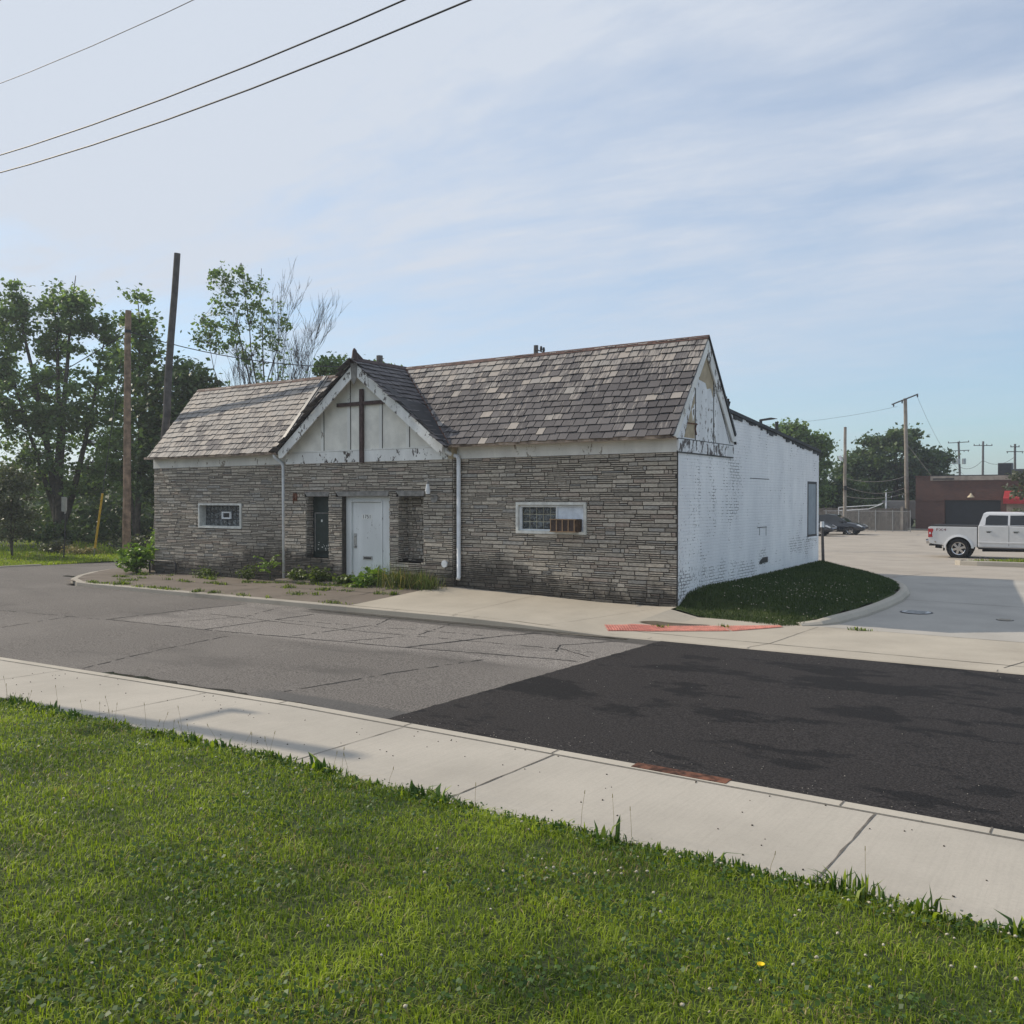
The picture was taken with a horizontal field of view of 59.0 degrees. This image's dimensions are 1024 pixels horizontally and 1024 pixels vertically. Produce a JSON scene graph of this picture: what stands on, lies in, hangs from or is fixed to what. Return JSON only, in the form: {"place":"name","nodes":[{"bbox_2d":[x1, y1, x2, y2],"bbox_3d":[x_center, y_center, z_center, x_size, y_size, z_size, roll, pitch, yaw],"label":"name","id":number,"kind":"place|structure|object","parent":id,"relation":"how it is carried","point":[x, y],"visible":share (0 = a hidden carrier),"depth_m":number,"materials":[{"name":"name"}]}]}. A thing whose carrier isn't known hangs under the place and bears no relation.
{"place":"outdoors","nodes":[
{"label":"outdoors","id":0,"kind":"place"},
{"bbox_2d":[0,536,150,565],"bbox_3d":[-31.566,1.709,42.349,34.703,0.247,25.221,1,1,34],"label":"verge grass","id":1,"kind":"structure","parent":0,"point":[34,559],"depth_m":37.48,"materials":[{"name":"green plant"}]},
{"bbox_2d":[0,385,10,476],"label":"tree","id":2,"kind":"object","parent":1,"relation":"on","point":[8,438],"visible":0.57,"depth_m":47.75,"materials":[{"name":"green plant"}]},
{"bbox_2d":[0,461,50,555],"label":"tree","id":3,"kind":"object","parent":1,"relation":"on","point":[20,481],"visible":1,"depth_m":36.95,"materials":[{"name":"green plant"}]},
{"bbox_2d":[32,538,71,553],"bbox_3d":[-20.066,1.501,39.464,1.955,0.782,1.515,1,1,34],"label":"bush","id":4,"kind":"object","parent":1,"relation":"on","point":[56,546],"visible":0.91,"depth_m":39.16,"materials":[{"name":"green plant"}]},
{"bbox_2d":[20,522,95,544],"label":"bush","id":5,"kind":"object","parent":1,"relation":"on","point":[58,533],"visible":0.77,"depth_m":44.27,"materials":[{"name":"green plant"}]},
{"bbox_2d":[61,497,67,556],"bbox_3d":[-17.897,0.643,36.283,0.550,2.500,0.136,1,1,44],"label":"sign post","id":6,"kind":"object","parent":1,"relation":"on","point":[64,504],"visible":0.96,"depth_m":36.35,"materials":[{"name":"metal"}]},
{"bbox_2d":[0,275,146,530],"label":"tree","id":7,"kind":"object","parent":1,"relation":"on","point":[45,420],"visible":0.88,"depth_m":49.74,"materials":[{"name":"green plant"}]},
{"bbox_2d":[0,473,154,543],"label":"undergrowth","id":8,"kind":"object","parent":1,"relation":"on","point":[87,511],"visible":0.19,"depth_m":50.72,"materials":[{"name":"green plant"}]},
{"bbox_2d":[55,544,104,554],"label":"bush","id":9,"kind":"object","parent":1,"relation":"on","point":[75,550],"visible":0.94,"depth_m":38.69,"materials":[{"name":"green plant"}]},
{"bbox_2d":[92,361,120,562],"bbox_3d":[-16.279,-1.929,36.326,2.091,8.165,0.084,1,1,34],"label":"guy wire","id":10,"kind":"object","parent":1,"relation":"on","point":[98,522],"visible":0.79,"depth_m":36.53,"materials":[{"name":"metal"}]},
{"bbox_2d":[83,281,166,541],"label":"tree","id":11,"kind":"object","parent":1,"relation":"on","point":[146,348],"visible":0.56,"depth_m":46.74,"materials":[{"name":"green plant"}]},
{"bbox_2d":[122,310,131,550],"bbox_3d":[-16.155,-3.258,37.980,0.501,10.357,0.346,1,1,34],"label":"utility pole","id":12,"kind":"object","parent":1,"relation":"on","point":[126,528],"visible":0.94,"depth_m":37.86,"materials":[{"name":"brown wood"}]},
{"bbox_2d":[0,333,124,400],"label":"overhead wire","id":13,"kind":"object","parent":12,"relation":"attached to","point":[66,368],"visible":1,"depth_m":41.41,"materials":[{"name":"metal"}]},
{"bbox_2d":[131,332,338,366],"bbox_3d":[-10.965,-6.960,38.942,10.438,1.254,0.037,0,1,-12],"label":"overhead wire","id":14,"kind":"object","parent":12,"relation":"attached to","point":[235,357],"visible":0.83,"depth_m":38.74,"materials":[{"name":"black metal"}]},
{"bbox_2d":[106,534,150,552],"bbox_3d":[-16.736,1.384,39.814,1.707,0.936,1.620,1,1,34],"label":"bush","id":15,"kind":"object","parent":1,"relation":"on","point":[115,545],"visible":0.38,"depth_m":39.66,"materials":[{"name":"green plant"}]},
{"bbox_2d":[109,350,224,509],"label":"tree","id":16,"kind":"object","parent":1,"relation":"on","point":[149,424],"visible":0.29,"depth_m":44.77,"materials":[{"name":"green plant"}]},
{"bbox_2d":[174,261,293,397],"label":"tree","id":17,"kind":"object","parent":1,"relation":"on","point":[231,328],"visible":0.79,"depth_m":45.84,"materials":[{"name":"green plant"}]},
{"bbox_2d":[221,258,351,384],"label":"tree","id":18,"kind":"object","parent":1,"relation":"on","point":[274,358],"visible":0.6,"depth_m":47.10,"materials":[{"name":"grey plant"}]},
{"bbox_2d":[275,316,335,380],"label":"tree","id":19,"kind":"object","parent":1,"relation":"on","point":[303,367],"visible":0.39,"depth_m":46.86,"materials":[{"name":"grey plant"}]},
{"bbox_2d":[68,566,419,604],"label":"old walk","id":20,"kind":"structure","parent":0,"point":[234,586],"depth_m":22.61,"materials":[{"name":"concrete"}]},
{"bbox_2d":[110,542,158,572],"bbox_3d":[-11.687,1.408,28.017,1.394,1.033,1.562,-1,1,-45],"label":"vine bush","id":21,"kind":"object","parent":20,"relation":"on","point":[131,559],"visible":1,"depth_m":27.89,"materials":[{"name":"green plant"}]},
{"bbox_2d":[143,527,154,564],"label":"vine bush","id":22,"kind":"object","parent":20,"relation":"on","point":[152,538],"visible":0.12,"depth_m":28.41,"materials":[{"name":"green plant"}]},
{"bbox_2d":[189,566,217,576],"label":"weed","id":23,"kind":"object","parent":20,"relation":"on","point":[204,571],"visible":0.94,"depth_m":26.10,"materials":[{"name":"green plant"}]},
{"bbox_2d":[235,563,258,580],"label":"weed","id":24,"kind":"object","parent":20,"relation":"on","point":[250,574],"visible":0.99,"depth_m":24.89,"materials":[{"name":"green plant"}]},
{"bbox_2d":[253,554,280,572],"bbox_3d":[-6.610,1.514,24.511,0.724,0.719,0.939,0,1,-26],"label":"sapling","id":25,"kind":"object","parent":20,"relation":"on","point":[270,563],"visible":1,"depth_m":24.53,"materials":[{"name":"green plant"}]},
{"bbox_2d":[283,565,309,579],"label":"weed","id":26,"kind":"object","parent":20,"relation":"on","point":[297,575],"visible":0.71,"depth_m":23.76,"materials":[{"name":"green plant"}]},
{"bbox_2d":[302,565,332,582],"bbox_3d":[-5.069,1.629,23.365,0.830,0.537,0.958,1,1,34],"label":"weed","id":27,"kind":"object","parent":20,"relation":"on","point":[320,575],"visible":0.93,"depth_m":23.30,"materials":[{"name":"green plant"}]},
{"bbox_2d":[328,572,355,584],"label":"weed","id":28,"kind":"object","parent":20,"relation":"on","point":[340,580],"visible":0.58,"depth_m":22.70,"materials":[{"name":"green plant"}]},
{"bbox_2d":[344,565,386,586],"bbox_3d":[-3.599,1.635,22.380,1.061,0.589,1.200,1,1,34],"label":"weed","id":29,"kind":"object","parent":20,"relation":"on","point":[361,578],"visible":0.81,"depth_m":22.16,"materials":[{"name":"green plant"}]},
{"bbox_2d":[346,560,435,588],"bbox_3d":[-2.867,1.514,21.634,3.228,0.757,2.742,1,1,34],"label":"grass tuft","id":30,"kind":"object","parent":20,"relation":"on","point":[380,583],"visible":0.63,"depth_m":21.74,"materials":[{"name":"green plant"}]},
{"bbox_2d":[376,571,443,588],"bbox_3d":[-2.526,1.618,21.835,2.034,0.543,1.142,1,1,34],"label":"grass tuft","id":31,"kind":"object","parent":20,"relation":"on","point":[414,575],"visible":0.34,"depth_m":21.64,"materials":[{"name":"green plant"}]},
{"bbox_2d":[384,569,446,590],"bbox_3d":[-1.993,1.555,21.124,2.357,0.609,2.430,1,1,34],"label":"grass tuft","id":32,"kind":"object","parent":20,"relation":"on","point":[425,584],"visible":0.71,"depth_m":21.14,"materials":[{"name":"green plant"}]},
{"bbox_2d":[85,571,872,630],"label":"crack weeds","id":33,"kind":"object","parent":20,"relation":"on","point":[212,577],"visible":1,"depth_m":22.60,"materials":[{"name":"green plant"}]},
{"bbox_2d":[305,351,349,376],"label":"tree","id":34,"kind":"object","parent":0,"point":[325,371],"visible":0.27,"depth_m":43.50,"materials":[{"name":"green plant"}]},
{"bbox_2d":[0,560,658,718],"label":"road","id":35,"kind":"structure","parent":0,"point":[382,667],"depth_m":14.53,"materials":[{"name":"grey asphalt"}]},
{"bbox_2d":[0,564,41,567],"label":"verge kerb","id":36,"kind":"structure","parent":35,"relation":"on","point":[22,565],"depth_m":32.18,"materials":[{"name":"concrete"}]},
{"bbox_2d":[151,253,180,570],"bbox_3d":[-10.944,-3.025,28.571,1.482,10.077,0.283,1,1,34],"label":"utility pole","id":37,"kind":"object","parent":35,"relation":"on","point":[166,418],"visible":0.57,"depth_m":28.31,"materials":[{"name":"brown wood"}]},
{"bbox_2d":[71,568,350,610],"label":"old kerb","id":38,"kind":"structure","parent":35,"relation":"on","point":[272,601],"depth_m":21.28,"materials":[{"name":"concrete"}]},
{"bbox_2d":[103,672,318,706],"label":"gutter puddle","id":39,"kind":"object","parent":35,"relation":"on","point":[172,682],"visible":0.45,"depth_m":11.40,"materials":[{"name":"grey liquid"}]},
{"bbox_2d":[308,609,626,639],"bbox_3d":[-1.194,2.100,17.201,7.516,0.004,0.289,1,1,33],"label":"gutter strip","id":40,"kind":"object","parent":35,"relation":"on","point":[471,624],"visible":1,"depth_m":16.91,"materials":[{"name":"grey concrete"}]},
{"bbox_2d":[144,335,820,617],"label":"chapel","id":41,"kind":"structure","parent":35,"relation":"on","point":[665,473],"depth_m":21.45,"materials":[{"name":"stone"}]},
{"bbox_2d":[198,503,241,528],"bbox_3d":[-8.396,0.110,26.286,1.900,0.720,0.285,1,1,34],"label":"window","id":42,"kind":"structure","parent":41,"relation":"in","point":[210,515],"depth_m":26.42,"materials":[{"name":"white glass"}]},
{"bbox_2d":[353,502,380,576],"bbox_3d":[-3.672,0.798,23.060,1.030,2.130,0.110,1,1,34],"label":"door","id":43,"kind":"structure","parent":41,"relation":"in","point":[366,515],"depth_m":23.07,"materials":[{"name":"paint"}]},
{"bbox_2d":[376,355,382,361],"bbox_3d":[-5.863,-2.442,40.089,0.315,8.953,0.322,1,1,34],"label":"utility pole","id":44,"kind":"object","parent":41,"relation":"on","point":[379,358],"visible":0.08,"depth_m":39.91,"materials":[{"name":"grey metal"}]},
{"bbox_2d":[516,502,586,534],"bbox_3d":[0.886,0.134,19.974,1.810,0.700,0.195,1,1,34],"label":"window","id":45,"kind":"structure","parent":41,"relation":"in","point":[531,517],"depth_m":20.07,"materials":[{"name":"white glass"}]},
{"bbox_2d":[549,519,581,532],"bbox_3d":[1.162,0.292,19.616,0.650,0.283,0.284,1,1,34],"label":"air conditioner","id":46,"kind":"object","parent":41,"relation":"attached to","point":[566,525],"visible":1,"depth_m":19.49,"materials":[{"name":"metal"}]},
{"bbox_2d":[807,481,816,538],"bbox_3d":[8.673,-0.053,26.146,0.040,1.650,0.970,1,1,34],"label":"window","id":47,"kind":"structure","parent":41,"relation":"in","point":[812,486],"depth_m":26.13,"materials":[{"name":"glass"}]},
{"bbox_2d":[346,605,1023,674],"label":"ramp kerb","id":48,"kind":"structure","parent":35,"relation":"on","point":[436,616],"depth_m":16.14,"materials":[{"name":"concrete"}]},
{"bbox_2d":[60,520,914,626],"bbox_3d":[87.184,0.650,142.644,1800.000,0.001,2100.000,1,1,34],"label":"ground","id":49,"kind":"structure","parent":0,"point":[913,527],"depth_m":38.97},
{"bbox_2d":[0,657,1023,840],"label":"kerb","id":50,"kind":"structure","parent":49,"relation":"on","point":[925,819],"depth_m":7.85,"materials":[{"name":"grey concrete"}]},
{"bbox_2d":[631,762,731,783],"bbox_3d":[1.368,2.165,7.359,0.820,0.095,0.127,1,1,34],"label":"drain plate","id":51,"kind":"object","parent":50,"relation":"on","point":[683,773],"visible":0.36,"depth_m":7.33,"materials":[{"name":"metal"}]},
{"bbox_2d":[821,473,887,508],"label":"tree","id":52,"kind":"object","parent":49,"relation":"on","point":[859,501],"visible":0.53,"depth_m":79.81,"materials":[{"name":"green plant"}]},
{"bbox_2d":[828,422,960,526],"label":"tree","id":53,"kind":"object","parent":49,"relation":"on","point":[873,462],"visible":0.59,"depth_m":86.47,"materials":[{"name":"green plant"}]},
{"bbox_2d":[880,501,915,525],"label":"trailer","id":54,"kind":"object","parent":49,"relation":"on","point":[897,504],"visible":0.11,"depth_m":80.75,"materials":[{"name":"grey metal"}]},
{"bbox_2d":[892,394,917,527],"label":"utility pole","id":55,"kind":"object","parent":49,"relation":"on","point":[906,477],"visible":0.95,"depth_m":79.98,"materials":[{"name":"brown wood"}]},
{"bbox_2d":[846,476,904,481],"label":"overhead wire","id":56,"kind":"object","parent":55,"relation":"attached to","point":[875,481],"visible":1,"depth_m":72.20,"materials":[{"name":"metal"}]},
{"bbox_2d":[847,493,904,498],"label":"overhead wire","id":57,"kind":"object","parent":55,"relation":"attached to","point":[874,498],"visible":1,"depth_m":71.82,"materials":[{"name":"metal"}]},
{"bbox_2d":[948,440,968,474],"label":"utility pole","id":58,"kind":"object","parent":49,"relation":"on","point":[958,460],"visible":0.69,"depth_m":149.80,"materials":[{"name":"brown wood"}]},
{"bbox_2d":[915,474,1023,529],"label":"brick building","id":59,"kind":"structure","parent":49,"relation":"on","point":[959,499],"depth_m":74.22,"materials":[{"name":"brick"}]},
{"bbox_2d":[945,500,1000,524],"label":"garage door","id":60,"kind":"structure","parent":59,"relation":"in","point":[958,512],"depth_m":74.06,"materials":[{"name":"grey metal"}]},
{"bbox_2d":[998,463,1012,474],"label":"rooftop unit","id":61,"kind":"object","parent":59,"relation":"on","point":[1003,468],"visible":0.85,"depth_m":79.35,"materials":[{"name":"metal"}]},
{"bbox_2d":[974,441,992,474],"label":"utility pole","id":62,"kind":"object","parent":49,"relation":"on","point":[982,445],"visible":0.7,"depth_m":149.90,"materials":[{"name":"brown wood"}]},
{"bbox_2d":[1006,444,1023,468],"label":"utility pole","id":63,"kind":"object","parent":49,"relation":"on","point":[1014,446],"visible":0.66,"depth_m":139.84,"materials":[{"name":"brown wood"}]},
{"bbox_2d":[0,698,1023,1023],"bbox_3d":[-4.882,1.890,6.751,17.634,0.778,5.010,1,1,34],"label":"lawn grass","id":64,"kind":"structure","parent":0,"point":[494,936],"depth_m":4.31,"materials":[{"name":"green plant"}]},
{"bbox_2d":[0,697,1018,1012],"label":"clover heads","id":65,"kind":"object","parent":64,"relation":"on","point":[620,873],"visible":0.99,"depth_m":4.69,"materials":[{"name":"white plant"}]},
{"bbox_2d":[0,698,1023,1023],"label":"clover patch","id":66,"kind":"object","parent":64,"relation":"on","point":[338,996],"visible":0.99,"depth_m":3.95,"materials":[{"name":"green plant"}]},
{"bbox_2d":[9,696,1023,942],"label":"edge rosettes","id":67,"kind":"object","parent":64,"relation":"on","point":[317,766],"visible":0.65,"depth_m":6.59,"materials":[{"name":"green plant"}]},
{"bbox_2d":[757,962,764,975],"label":"dandelion","id":68,"kind":"object","parent":64,"relation":"on","point":[760,964],"visible":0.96,"depth_m":3.83,"materials":[{"name":"yellow plant"}]},
{"bbox_3d":[-13.571,-2.946,14.222,0.321,10.103,1.800,1,1,34],"label":"utility pole","id":69,"kind":"object","parent":64,"relation":"on","visible":0},
{"bbox_2d":[0,0,192,83],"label":"overhead wire","id":70,"kind":"object","parent":69,"relation":"attached to","point":[99,42],"visible":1,"depth_m":7.54,"materials":[{"name":"black metal"}]},
{"bbox_2d":[0,0,405,155],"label":"overhead wire","id":71,"kind":"object","parent":69,"relation":"attached to","point":[359,19],"visible":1,"depth_m":6.68,"materials":[{"name":"black metal"}]},
{"bbox_2d":[0,0,470,172],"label":"overhead wire","id":72,"kind":"object","parent":69,"relation":"attached to","point":[401,28],"visible":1,"depth_m":6.43,"materials":[{"name":"black metal"}]},
{"bbox_2d":[0,660,1023,933],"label":"walk","id":73,"kind":"structure","parent":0,"point":[914,860],"depth_m":6.75,"materials":[{"name":"concrete"}]},
{"bbox_2d":[3,676,865,899],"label":"seed stalks","id":74,"kind":"object","parent":73,"relation":"on","point":[390,776],"visible":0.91,"depth_m":7.36,"materials":[{"name":"green plant"}]},
{"bbox_2d":[12,672,987,897],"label":"litter","id":75,"kind":"object","parent":73,"relation":"on","point":[524,768],"visible":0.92,"depth_m":7.32,"materials":[{"name":"white plant"}]},
{"bbox_2d":[0,693,1023,942],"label":"edge weeds","id":76,"kind":"object","parent":73,"relation":"on","point":[860,895],"visible":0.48,"depth_m":5.41,"materials":[{"name":"green plant"}]},
{"bbox_2d":[0,0,1023,497],"label":"sky","id":77,"kind":"structure","parent":0,"point":[829,193],"materials":[{"name":"blue"}]},
{"bbox_2d":[534,345,544,352],"bbox_3d":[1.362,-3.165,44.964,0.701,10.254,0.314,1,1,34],"label":"roof vent","id":78,"kind":"object","parent":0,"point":[536,350],"visible":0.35,"depth_m":44.82,"materials":[{"name":"grey metal"}]},
{"bbox_2d":[351,587,1023,671],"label":"ramp walk","id":79,"kind":"structure","parent":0,"point":[598,616],"depth_m":15.88,"materials":[{"name":"concrete"}]},
{"bbox_2d":[640,621,706,625],"bbox_3d":[2.990,2.050,16.647,1.281,0.053,0.413,0,1,6],"label":"silt stain","id":80,"kind":"object","parent":79,"relation":"on","point":[659,623],"visible":0.93,"depth_m":16.61,"materials":[{"name":"soil"}]},
{"bbox_2d":[605,624,781,630],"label":"tactile paving","id":81,"kind":"structure","parent":79,"relation":"on","point":[715,627],"depth_m":16.18,"materials":[{"name":"red concrete"}]},
{"bbox_2d":[388,641,1023,833],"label":"fresh road","id":82,"kind":"structure","parent":0,"point":[932,741],"depth_m":9.33,"materials":[{"name":"black asphalt"}]},
{"bbox_2d":[403,652,1021,819],"bbox_3d":[3.822,2.163,9.865,7.734,0.072,6.684,1,1,34],"label":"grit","id":83,"kind":"object","parent":82,"relation":"on","point":[731,746],"visible":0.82,"depth_m":8.28,"materials":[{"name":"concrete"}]},
{"bbox_2d":[674,560,900,625],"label":"mound grass","id":84,"kind":"structure","parent":0,"point":[817,571],"depth_m":19.18,"materials":[{"name":"green plant"}]},
{"bbox_2d":[724,576,877,620],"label":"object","id":85,"kind":"object","parent":84,"relation":"on","point":[791,594],"visible":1,"depth_m":18.68,"materials":[{"name":"green plant"}]},
{"bbox_2d":[812,569,1023,641],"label":"driveway","id":86,"kind":"structure","parent":0,"point":[972,608],"depth_m":18.35,"materials":[{"name":"concrete"}]},
{"bbox_2d":[798,574,909,625],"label":"mound kerb","id":87,"kind":"structure","parent":86,"relation":"on","point":[902,594],"depth_m":17.74,"materials":[{"name":"grey concrete"}]},
{"bbox_2d":[900,610,932,613],"bbox_3d":[8.134,2.021,18.200,0.616,0.036,0.616,1,1,34],"label":"manhole cover","id":88,"kind":"object","parent":86,"relation":"on","point":[914,612],"visible":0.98,"depth_m":18.12,"materials":[{"name":"metal"}]},
{"bbox_2d":[996,618,1013,620],"bbox_3d":[9.293,2.040,17.056,0.298,0.036,0.298,1,1,34],"label":"manhole cover","id":89,"kind":"object","parent":86,"relation":"on","point":[1001,619],"visible":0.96,"depth_m":17.02,"materials":[{"name":"metal"}]},
{"bbox_2d":[818,530,1023,580],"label":"parking lot","id":90,"kind":"structure","parent":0,"point":[891,554],"depth_m":39.31,"materials":[{"name":"beige concrete"}]},
{"bbox_2d":[759,418,776,422],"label":"street lamp","id":91,"kind":"object","parent":90,"relation":"on","point":[761,420],"visible":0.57,"depth_m":44.78,"materials":[{"name":"metal"}]},
{"bbox_2d":[820,522,824,560],"bbox_3d":[9.336,1.148,27.182,0.160,1.722,0.120,1,1,34],"label":"post","id":92,"kind":"object","parent":90,"relation":"on","point":[822,540],"visible":0.83,"depth_m":27.15,"materials":[{"name":"grey metal"}]},
{"bbox_2d":[819,521,837,535],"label":"parked car","id":93,"kind":"object","parent":90,"relation":"on","point":[828,528],"visible":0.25,"depth_m":62.02,"materials":[{"name":"paint"}]},
{"bbox_2d":[838,427,846,533],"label":"utility pole","id":94,"kind":"object","parent":90,"relation":"on","point":[844,459],"visible":0.84,"depth_m":65.98,"materials":[{"name":"wood"}]},
{"bbox_2d":[847,487,903,493],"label":"overhead wire","id":95,"kind":"object","parent":94,"relation":"attached to","point":[873,493],"visible":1,"depth_m":72.31,"materials":[{"name":"metal"}]},
{"bbox_2d":[819,514,868,534],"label":"parked car","id":96,"kind":"object","parent":90,"relation":"on","point":[846,525],"visible":0.49,"depth_m":64.64,"materials":[{"name":"black paint"}]},
{"bbox_2d":[838,503,882,513],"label":"barrier gate","id":97,"kind":"structure","parent":90,"relation":"on","point":[858,506],"depth_m":72.39,"materials":[{"name":"white metal"}]},
{"bbox_2d":[819,506,907,530],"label":"board fence","id":98,"kind":"object","parent":90,"relation":"on","point":[822,511],"visible":0.49,"depth_m":73.90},
{"bbox_2d":[826,510,910,531],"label":"chain link fence","id":99,"kind":"object","parent":90,"relation":"on","point":[875,521],"visible":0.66,"depth_m":70.40,"materials":[{"name":"metal"}]},
{"bbox_2d":[885,492,886,507],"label":"white pipe","id":100,"kind":"object","parent":90,"relation":"on","point":[886,500],"visible":0.35,"depth_m":74.92,"materials":[{"name":"metal"}]},
{"bbox_2d":[926,512,1023,557],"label":"pickup truck","id":101,"kind":"object","parent":90,"relation":"on","point":[997,532],"visible":1,"depth_m":37.88,"materials":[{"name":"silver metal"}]},
{"bbox_2d":[955,560,1023,567],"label":"island kerb","id":102,"kind":"structure","parent":90,"relation":"on","point":[989,563],"depth_m":31.09,"materials":[{"name":"beige concrete"}]},
{"bbox_2d":[1002,470,1023,511],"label":"tree","id":103,"kind":"object","parent":90,"relation":"on","point":[1015,489],"visible":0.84,"depth_m":60.04,"materials":[{"name":"green plant"}]},
{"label":"island soil","id":104,"kind":"structure","parent":90,"relation":"on","visible":0},
{"bbox_2d":[971,558,1023,561],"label":"island grass","id":105,"kind":"structure","parent":104,"relation":"on","point":[1013,560],"depth_m":31.54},
{"label":"back walk","id":106,"kind":"structure","parent":0,"visible":0},
{"bbox_2d":[770,417,840,507],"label":"tree","id":107,"kind":"object","parent":106,"relation":"on","point":[822,442],"visible":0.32,"depth_m":79.16,"materials":[{"name":"green plant"}]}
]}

